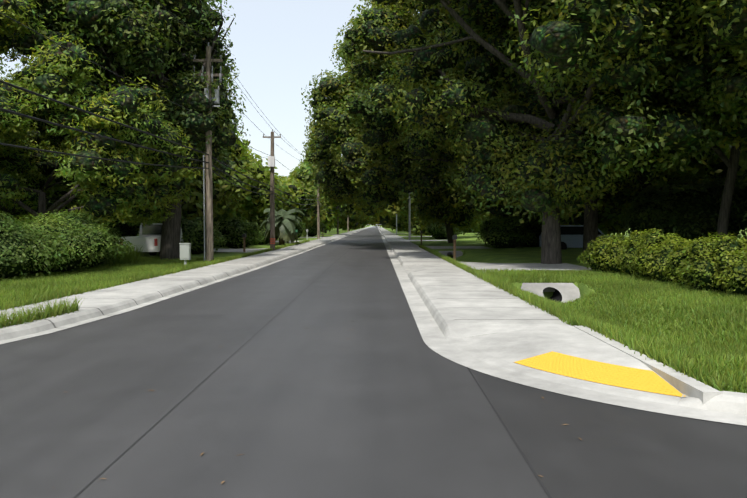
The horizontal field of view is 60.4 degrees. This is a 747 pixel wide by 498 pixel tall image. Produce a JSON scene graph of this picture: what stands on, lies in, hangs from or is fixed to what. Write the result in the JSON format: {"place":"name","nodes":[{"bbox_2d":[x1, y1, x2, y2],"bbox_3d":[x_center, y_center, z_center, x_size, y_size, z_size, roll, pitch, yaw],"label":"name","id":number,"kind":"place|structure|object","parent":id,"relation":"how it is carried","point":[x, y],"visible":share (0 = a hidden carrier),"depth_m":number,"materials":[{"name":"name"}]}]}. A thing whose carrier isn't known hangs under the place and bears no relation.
{"place":"outdoors","nodes":[
{"label":"outdoors","id":0,"kind":"place"},
{"bbox_2d":[0,182,53,221],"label":"understory","id":1,"kind":"object","parent":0,"point":[11,209],"depth_m":33.20,"materials":[{"name":"green plant"}]},
{"bbox_2d":[0,65,140,225],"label":"tree","id":2,"kind":"object","parent":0,"point":[59,187],"depth_m":29.87,"materials":[{"name":"green plant"}]},
{"bbox_2d":[0,0,205,226],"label":"tree","id":3,"kind":"object","parent":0,"point":[126,206],"depth_m":22.78,"materials":[{"name":"green plant"}]},
{"bbox_2d":[0,84,23,192],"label":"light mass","id":4,"kind":"object","parent":3,"relation":"attached to","point":[5,95],"visible":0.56,"depth_m":22.33,"materials":[{"name":"green plant"}]},
{"bbox_2d":[0,0,236,171],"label":"tree","id":5,"kind":"object","parent":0,"point":[195,100],"visible":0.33,"depth_m":25.91,"materials":[{"name":"green plant"}]},
{"bbox_2d":[34,27,243,126],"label":"tree","id":6,"kind":"object","parent":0,"point":[239,118],"depth_m":48.83,"materials":[{"name":"green plant"}]},
{"bbox_2d":[78,33,234,121],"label":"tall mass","id":7,"kind":"object","parent":6,"relation":"on","point":[216,73],"depth_m":48.80,"materials":[{"name":"green plant"}]},
{"bbox_2d":[0,226,371,343],"bbox_3d":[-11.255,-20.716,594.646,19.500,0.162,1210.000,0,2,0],"label":"pavement","id":8,"kind":"structure","parent":0,"point":[99,304],"depth_m":15.14,"materials":[{"name":"concrete"}]},
{"bbox_2d":[0,296,84,327],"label":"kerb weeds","id":9,"kind":"object","parent":8,"relation":"on","point":[59,309],"visible":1,"depth_m":10.46,"materials":[{"name":"green plant"}]},
{"bbox_2d":[263,132,280,249],"bbox_3d":[-6.130,-3.265,38.878,1.100,7.601,0.320,0,2,0],"label":"pole","id":10,"kind":"object","parent":8,"relation":"on","point":[272,212],"visible":0.69,"depth_m":38.78,"materials":[{"name":"brown wood"}]},
{"bbox_2d":[268,156,274,166],"bbox_3d":[-6.131,-5.247,38.559,0.400,0.620,0.230,0,2,0],"label":"transformer","id":11,"kind":"object","parent":10,"relation":"attached to","point":[271,161],"visible":1,"depth_m":38.45,"materials":[{"name":"grey metal"}]},
{"bbox_2d":[317,186,319,238],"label":"pole","id":12,"kind":"object","parent":8,"relation":"on","point":[318,219],"visible":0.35,"depth_m":71.80,"materials":[{"name":"brown wood"}]},
{"bbox_2d":[337,206,338,233],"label":"pole","id":13,"kind":"object","parent":8,"relation":"on","point":[337,222],"visible":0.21,"depth_m":107.79,"materials":[{"name":"brown wood"}]},
{"bbox_2d":[347,212,348,231],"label":"pole","id":14,"kind":"object","parent":8,"relation":"on","point":[348,223],"visible":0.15,"depth_m":145.78,"materials":[{"name":"brown wood"}]},
{"bbox_2d":[14,226,369,297],"bbox_3d":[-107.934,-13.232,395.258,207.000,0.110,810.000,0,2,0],"label":"lawn","id":15,"kind":"structure","parent":0,"point":[231,254],"depth_m":44.57,"materials":[{"name":"green plant"}]},
{"bbox_2d":[0,209,133,278],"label":"hedge","id":16,"kind":"object","parent":15,"relation":"on","point":[104,231],"depth_m":19.54,"materials":[{"name":"green plant"}]},
{"bbox_2d":[0,0,199,218],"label":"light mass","id":17,"kind":"object","parent":15,"relation":"on","point":[43,86],"visible":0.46,"depth_m":22.38,"materials":[{"name":"green plant"}]},
{"bbox_2d":[0,76,37,201],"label":"tree","id":18,"kind":"object","parent":17,"relation":"attached to","point":[15,130],"visible":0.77,"depth_m":22.51,"materials":[{"name":"green plant"}]},
{"bbox_2d":[0,256,227,309],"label":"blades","id":19,"kind":"object","parent":15,"relation":"on","point":[27,287],"visible":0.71,"depth_m":18.14,"materials":[{"name":"green plant"}]},
{"bbox_2d":[104,244,143,264],"bbox_3d":[-10.111,0.180,25.213,2.561,0.900,2.464,-2,3,-43],"label":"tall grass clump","id":20,"kind":"object","parent":15,"relation":"on","point":[132,257],"visible":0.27,"depth_m":24.97,"materials":[{"name":"green plant"}]},
{"bbox_2d":[0,0,249,260],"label":"oak","id":21,"kind":"object","parent":15,"relation":"on","point":[166,41],"depth_m":26.40,"materials":[{"name":"green plant"}]},
{"bbox_2d":[0,71,104,216],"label":"tree","id":22,"kind":"object","parent":21,"relation":"attached to","point":[50,169],"visible":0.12,"depth_m":32.41,"materials":[{"name":"green plant"}]},
{"bbox_2d":[119,223,183,251],"bbox_3d":[-11.109,-0.644,33.057,1.940,1.360,5.480,0,2,0],"label":"parked vehicle","id":23,"kind":"object","parent":15,"relation":"on","point":[146,242],"depth_m":30.41,"materials":[{"name":"white metal"}]},
{"bbox_2d":[0,240,308,310],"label":"tufts","id":24,"kind":"object","parent":15,"relation":"on","point":[121,281],"visible":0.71,"depth_m":16.66,"materials":[{"name":"green plant"}]},
{"bbox_2d":[66,120,252,222],"bbox_3d":[-13.210,-4.930,39.633,11.198,10.683,11.415,0,2,0],"label":"tree","id":25,"kind":"object","parent":15,"relation":"on","point":[218,203],"visible":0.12,"depth_m":39.22,"materials":[{"name":"green plant"}]},
{"bbox_2d":[179,243,190,264],"bbox_3d":[-7.122,0.280,24.306,0.400,1.010,0.240,0,2,0],"label":"meter cabinet","id":26,"kind":"object","parent":15,"relation":"on","point":[185,252],"visible":0.92,"depth_m":24.19,"materials":[{"name":"grey metal"}]},
{"bbox_2d":[125,79,254,221],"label":"tree","id":27,"kind":"object","parent":15,"relation":"on","point":[217,217],"depth_m":43.98,"materials":[{"name":"green plant"}]},
{"bbox_2d":[193,46,222,260],"bbox_3d":[-6.889,-3.714,26.856,1.240,9.401,0.320,0,2,0],"label":"pole","id":28,"kind":"object","parent":15,"relation":"on","point":[208,60],"visible":0.73,"depth_m":26.78,"materials":[{"name":"brown wood"}]},
{"bbox_2d":[0,0,341,215],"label":"overhead wires","id":29,"kind":"object","parent":28,"relation":"attached to","point":[38,119],"visible":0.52,"depth_m":18.99,"materials":[{"name":"black"}]},
{"bbox_2d":[193,42,222,89],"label":"insulators","id":30,"kind":"object","parent":28,"relation":"attached to","point":[220,74],"visible":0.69,"depth_m":26.61,"materials":[{"name":"grey ceramic"}]},
{"bbox_2d":[203,88,219,260],"bbox_3d":[-6.889,-3.010,26.688,1.000,7.205,0.510,0,2,0],"label":"utility pole","id":31,"kind":"object","parent":28,"relation":"attached to","point":[217,101],"visible":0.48,"depth_m":26.69,"materials":[{"name":"grey metal"}]},
{"bbox_2d":[101,211,326,253],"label":"bushes","id":32,"kind":"object","parent":15,"relation":"on","point":[219,238],"depth_m":42.62,"materials":[{"name":"green plant"}]},
{"bbox_2d":[243,237,245,251],"bbox_3d":[-7.342,-0.173,36.498,0.100,1.000,0.500,0,2,0],"label":"mailbox post","id":33,"kind":"object","parent":15,"relation":"on","point":[244,238],"visible":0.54,"depth_m":36.45,"materials":[{"name":"brown wood"}]},
{"bbox_2d":[220,119,283,218],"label":"tree","id":34,"kind":"object","parent":15,"relation":"on","point":[245,205],"visible":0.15,"depth_m":50.45,"materials":[{"name":"green plant"}]},
{"bbox_2d":[240,136,287,181],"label":"tree","id":35,"kind":"object","parent":15,"relation":"on","point":[255,156],"depth_m":109.18,"materials":[{"name":"green plant"}]},
{"bbox_2d":[238,170,306,238],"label":"tree","id":36,"kind":"object","parent":15,"relation":"on","point":[286,188],"visible":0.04,"depth_m":64.17,"materials":[{"name":"green plant"}]},
{"bbox_2d":[260,208,304,244],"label":"palm","id":37,"kind":"object","parent":15,"relation":"on","point":[285,228],"depth_m":49.39,"materials":[{"name":"green plant"}]},
{"bbox_2d":[280,162,327,229],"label":"tree","id":38,"kind":"object","parent":15,"relation":"on","point":[307,185],"visible":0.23,"depth_m":79.27,"materials":[{"name":"green plant"}]},
{"bbox_2d":[319,188,342,228],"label":"tree","id":39,"kind":"object","parent":15,"relation":"on","point":[331,221],"visible":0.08,"depth_m":99.21,"materials":[{"name":"green plant"}]},
{"bbox_2d":[323,201,362,232],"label":"tree","id":40,"kind":"object","parent":15,"relation":"on","point":[345,205],"depth_m":122.22,"materials":[{"name":"green plant"}]},
{"bbox_2d":[330,210,366,231],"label":"tree","id":41,"kind":"object","parent":15,"relation":"on","point":[344,223],"visible":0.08,"depth_m":153.59,"materials":[{"name":"green plant"}]},
{"bbox_2d":[351,217,370,228],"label":"tree","id":42,"kind":"object","parent":15,"relation":"on","point":[364,223],"depth_m":234.70,"materials":[{"name":"green plant"}]},
{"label":"tall wood","id":43,"kind":"object","parent":15,"relation":"on","visible":0},
{"bbox_2d":[31,129,67,163],"bbox_3d":[-20.897,-10.920,40.176,8.390,13.554,17.092,-1,2,-30],"label":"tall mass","id":44,"kind":"object","parent":43,"relation":"on","point":[44,141],"depth_m":38.90,"materials":[{"name":"green plant"}]},
{"bbox_2d":[8,57,79,170],"bbox_3d":[-20.834,-10.884,40.153,10.033,14.726,18.840,-1,2,-29],"label":"tree","id":45,"kind":"object","parent":44,"relation":"attached to","point":[41,134],"depth_m":37.65,"materials":[{"name":"green plant"}]},
{"bbox_2d":[0,0,418,224],"label":"sky","id":46,"kind":"structure","parent":0,"point":[279,46],"materials":[{"name":"white"}]},
{"bbox_2d":[217,143,269,217],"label":"tree","id":47,"kind":"object","parent":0,"point":[257,186],"visible":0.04,"depth_m":50.65,"materials":[{"name":"green plant"}]},
{"bbox_2d":[244,182,297,221],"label":"tree","id":48,"kind":"object","parent":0,"point":[293,188],"depth_m":64.79,"materials":[{"name":"green plant"}]},
{"bbox_2d":[0,226,548,497],"bbox_3d":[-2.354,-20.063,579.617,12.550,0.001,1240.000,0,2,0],"label":"road asphalt","id":49,"kind":"structure","parent":0,"point":[384,401],"depth_m":6.17,"materials":[{"name":"grey asphalt"}]},
{"bbox_2d":[73,239,360,497],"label":"paving seam","id":50,"kind":"object","parent":49,"relation":"on","point":[77,494],"visible":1,"depth_m":5.63,"materials":[{"name":"grey asphalt"}]},
{"bbox_2d":[53,317,580,487],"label":"leaf litter","id":51,"kind":"object","parent":49,"relation":"on","point":[242,454],"visible":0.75,"depth_m":4.74,"materials":[{"name":"brown plant"}]},
{"bbox_2d":[377,226,461,338],"bbox_3d":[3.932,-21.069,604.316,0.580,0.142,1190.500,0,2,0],"label":"kerb gutter","id":52,"kind":"object","parent":49,"relation":"on","point":[433,318],"visible":0.96,"depth_m":13.13,"materials":[{"name":"concrete"}]},
{"bbox_2d":[294,166,316,217],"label":"tree","id":53,"kind":"object","parent":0,"point":[312,201],"visible":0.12,"depth_m":79.47,"materials":[{"name":"green plant"}]},
{"bbox_2d":[320,190,335,222],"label":"tree","id":54,"kind":"object","parent":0,"point":[329,212],"visible":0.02,"depth_m":99.14,"materials":[{"name":"green plant"}]},
{"bbox_2d":[329,200,357,226],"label":"tree","id":55,"kind":"object","parent":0,"point":[342,209],"visible":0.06,"depth_m":121.50,"materials":[{"name":"green plant"}]},
{"bbox_2d":[334,213,357,227],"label":"tree","id":56,"kind":"object","parent":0,"point":[351,220],"depth_m":153.91,"materials":[{"name":"green plant"}]},
{"bbox_2d":[307,14,480,226],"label":"tree","id":57,"kind":"object","parent":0,"point":[326,140],"visible":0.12,"depth_m":52.24,"materials":[{"name":"green plant"}]},
{"bbox_2d":[376,215,412,231],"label":"tree","id":58,"kind":"object","parent":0,"point":[382,220],"visible":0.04,"depth_m":148.38,"materials":[{"name":"green plant"}]},
{"bbox_2d":[334,1,536,219],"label":"tree","id":59,"kind":"object","parent":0,"point":[348,154],"visible":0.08,"depth_m":40.44,"materials":[{"name":"green plant"}]},
{"bbox_2d":[460,215,485,232],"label":"tree","id":60,"kind":"object","parent":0,"point":[471,228],"depth_m":114.76,"materials":[{"name":"green plant"}]},
{"bbox_2d":[379,226,591,337],"bbox_3d":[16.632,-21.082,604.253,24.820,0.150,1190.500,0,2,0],"label":"pavement","id":61,"kind":"structure","parent":0,"point":[471,304],"depth_m":14.27,"materials":[{"name":"concrete"}]},
{"bbox_2d":[326,0,548,224],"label":"oak","id":62,"kind":"object","parent":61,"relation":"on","point":[370,59],"depth_m":40.56,"materials":[{"name":"green plant"}]},
{"bbox_2d":[419,245,714,377],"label":"tufts","id":63,"kind":"object","parent":61,"relation":"on","point":[572,320],"visible":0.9,"depth_m":9.72,"materials":[{"name":"green plant"}]},
{"bbox_2d":[462,330,688,397],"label":"kerb ramp","id":64,"kind":"structure","parent":61,"relation":"attached to","point":[513,346],"depth_m":8.34,"materials":[{"name":"grey concrete"}]},
{"bbox_2d":[515,351,684,396],"bbox_3d":[2.510,1.355,7.090,0.665,0.084,2.069,-2,3,-36],"label":"tactile pad","id":65,"kind":"object","parent":64,"relation":"on","point":[601,372],"visible":1,"depth_m":7.05,"materials":[{"name":"yellow"}]},
{"bbox_2d":[376,0,706,206],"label":"tree","id":66,"kind":"object","parent":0,"point":[472,4],"depth_m":31.50,"materials":[{"name":"green plant"}]},
{"bbox_2d":[369,0,739,211],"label":"tree","id":67,"kind":"object","parent":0,"point":[562,33],"visible":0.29,"depth_m":23.19,"materials":[{"name":"green plant"}]},
{"bbox_2d":[380,226,746,392],"bbox_3d":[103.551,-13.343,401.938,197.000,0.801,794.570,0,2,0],"label":"lawn","id":68,"kind":"structure","parent":0,"point":[518,254],"depth_m":34.47,"materials":[{"name":"green plant"}]},
{"bbox_2d":[346,192,430,235],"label":"tree","id":69,"kind":"object","parent":68,"relation":"on","point":[389,212],"depth_m":95.00,"materials":[{"name":"green plant"}]},
{"bbox_2d":[370,213,412,231],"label":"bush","id":70,"kind":"object","parent":68,"relation":"on","point":[401,219],"visible":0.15,"depth_m":147.88,"materials":[{"name":"green plant"}]},
{"bbox_2d":[299,17,489,242],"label":"oak","id":71,"kind":"object","parent":68,"relation":"on","point":[335,95],"depth_m":52.50,"materials":[{"name":"green plant"}]},
{"bbox_2d":[376,210,413,224],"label":"tree","id":72,"kind":"object","parent":68,"relation":"on","point":[389,215],"depth_m":118.84,"materials":[{"name":"green plant"}]},
{"bbox_2d":[396,193,410,239],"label":"pole","id":73,"kind":"object","parent":68,"relation":"on","point":[409,238],"visible":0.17,"depth_m":65.81,"materials":[{"name":"grey metal"}]},
{"bbox_2d":[361,161,475,228],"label":"tree","id":74,"kind":"object","parent":68,"relation":"on","point":[423,224],"depth_m":76.80,"materials":[{"name":"green plant"}]},
{"bbox_2d":[439,251,462,256],"bbox_3d":[4.721,0.449,39.246,1.517,0.650,0.978,0,2,0],"label":"headwall","id":75,"kind":"object","parent":68,"relation":"on","point":[459,253],"visible":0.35,"depth_m":39.40,"materials":[{"name":"concrete"}]},
{"bbox_2d":[453,240,455,258],"bbox_3d":[3.620,0.096,28.649,0.100,1.050,0.500,0,2,0],"label":"mailbox post","id":76,"kind":"object","parent":68,"relation":"on","point":[454,248],"visible":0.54,"depth_m":28.60,"materials":[{"name":"wood"}]},
{"bbox_2d":[425,212,541,247],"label":"bushes","id":77,"kind":"object","parent":68,"relation":"on","point":[513,234],"depth_m":42.29,"materials":[{"name":"green plant"}]},
{"bbox_2d":[359,0,719,253],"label":"oak","id":78,"kind":"object","parent":68,"relation":"on","point":[530,26],"depth_m":31.54,"materials":[{"name":"green plant"}]},
{"bbox_2d":[354,0,746,263],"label":"oak","id":79,"kind":"object","parent":68,"relation":"on","point":[547,186],"depth_m":24.21,"materials":[{"name":"green plant"}]},
{"bbox_2d":[521,283,580,303],"bbox_3d":[4.611,1.267,16.665,1.517,0.710,0.970,0,2,0],"label":"headwall","id":80,"kind":"object","parent":68,"relation":"on","point":[569,291],"visible":0.46,"depth_m":16.79,"materials":[{"name":"concrete"}]},
{"bbox_2d":[548,287,561,302],"bbox_3d":[4.614,1.163,17.316,0.470,0.366,2.275,0,2,0],"label":"culvert pipe","id":81,"kind":"object","parent":80,"relation":"in","point":[556,296],"visible":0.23,"depth_m":16.85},
{"bbox_2d":[539,225,622,247],"bbox_3d":[12.875,-0.800,39.876,4.700,1.360,1.804,0,2,0],"label":"parked car","id":82,"kind":"object","parent":68,"relation":"on","point":[573,241],"depth_m":39.00,"materials":[{"name":"grey metal"}]},
{"bbox_2d":[561,242,566,249],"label":"suv wheels","id":83,"kind":"object","parent":82,"relation":"attached to","point":[563,246],"visible":0.04,"depth_m":39.00,"materials":[{"name":"black rubber"}]},
{"bbox_2d":[423,338,746,425],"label":"kerb gutter","id":84,"kind":"object","parent":68,"relation":"on","point":[727,407],"visible":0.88,"depth_m":6.47,"materials":[{"name":"grey concrete"}]},
{"bbox_2d":[574,326,721,404],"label":"kerb","id":85,"kind":"structure","parent":84,"relation":"on","point":[689,386],"depth_m":6.60,"materials":[{"name":"concrete"}]},
{"bbox_2d":[455,0,746,241],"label":"oak","id":86,"kind":"object","parent":68,"relation":"on","point":[661,163],"depth_m":21.82,"materials":[{"name":"green plant"}]},
{"bbox_2d":[474,268,746,392],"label":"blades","id":87,"kind":"object","parent":68,"relation":"on","point":[730,360],"visible":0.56,"depth_m":12.03,"materials":[{"name":"green plant"}]},
{"bbox_2d":[560,184,663,235],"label":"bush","id":88,"kind":"object","parent":68,"relation":"on","point":[609,223],"visible":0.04,"depth_m":41.35,"materials":[{"name":"green plant"}]},
{"bbox_2d":[577,228,746,295],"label":"shrubs","id":89,"kind":"object","parent":68,"relation":"on","point":[666,244],"depth_m":16.11,"materials":[{"name":"green plant"}]},
{"bbox_2d":[616,171,746,243],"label":"understory","id":90,"kind":"object","parent":68,"relation":"on","point":[705,188],"depth_m":28.36,"materials":[{"name":"green plant"}]},
{"bbox_2d":[634,14,746,152],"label":"oak","id":91,"kind":"object","parent":68,"relation":"on","point":[725,118],"visible":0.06,"depth_m":22.52,"materials":[{"name":"green plant"}]},
{"bbox_2d":[651,138,746,195],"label":"tree","id":92,"kind":"object","parent":68,"relation":"on","point":[691,167],"depth_m":40.41,"materials":[{"name":"green plant"}]},
{"bbox_2d":[467,0,746,171],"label":"tree","id":93,"kind":"object","parent":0,"point":[685,141],"visible":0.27,"depth_m":20.82,"materials":[{"name":"green plant"}]},
{"bbox_2d":[469,368,746,497],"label":"side street asphalt","id":94,"kind":"structure","parent":0,"point":[616,451],"depth_m":4.89,"materials":[{"name":"grey asphalt"}]},
{"bbox_2d":[467,367,551,497],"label":"joint","id":95,"kind":"object","parent":94,"relation":"on","point":[527,461],"depth_m":5.00,"materials":[{"name":"grey asphalt"}]},
{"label":"tall wood","id":96,"kind":"object","parent":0,"visible":0},
{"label":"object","id":97,"kind":"object","parent":96,"relation":"on","visible":0},
{"bbox_2d":[0,58,11,74],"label":"tree","id":98,"kind":"object","parent":97,"relation":"on","point":[2,67],"depth_m":49.65,"materials":[{"name":"green plant"}]}
]}

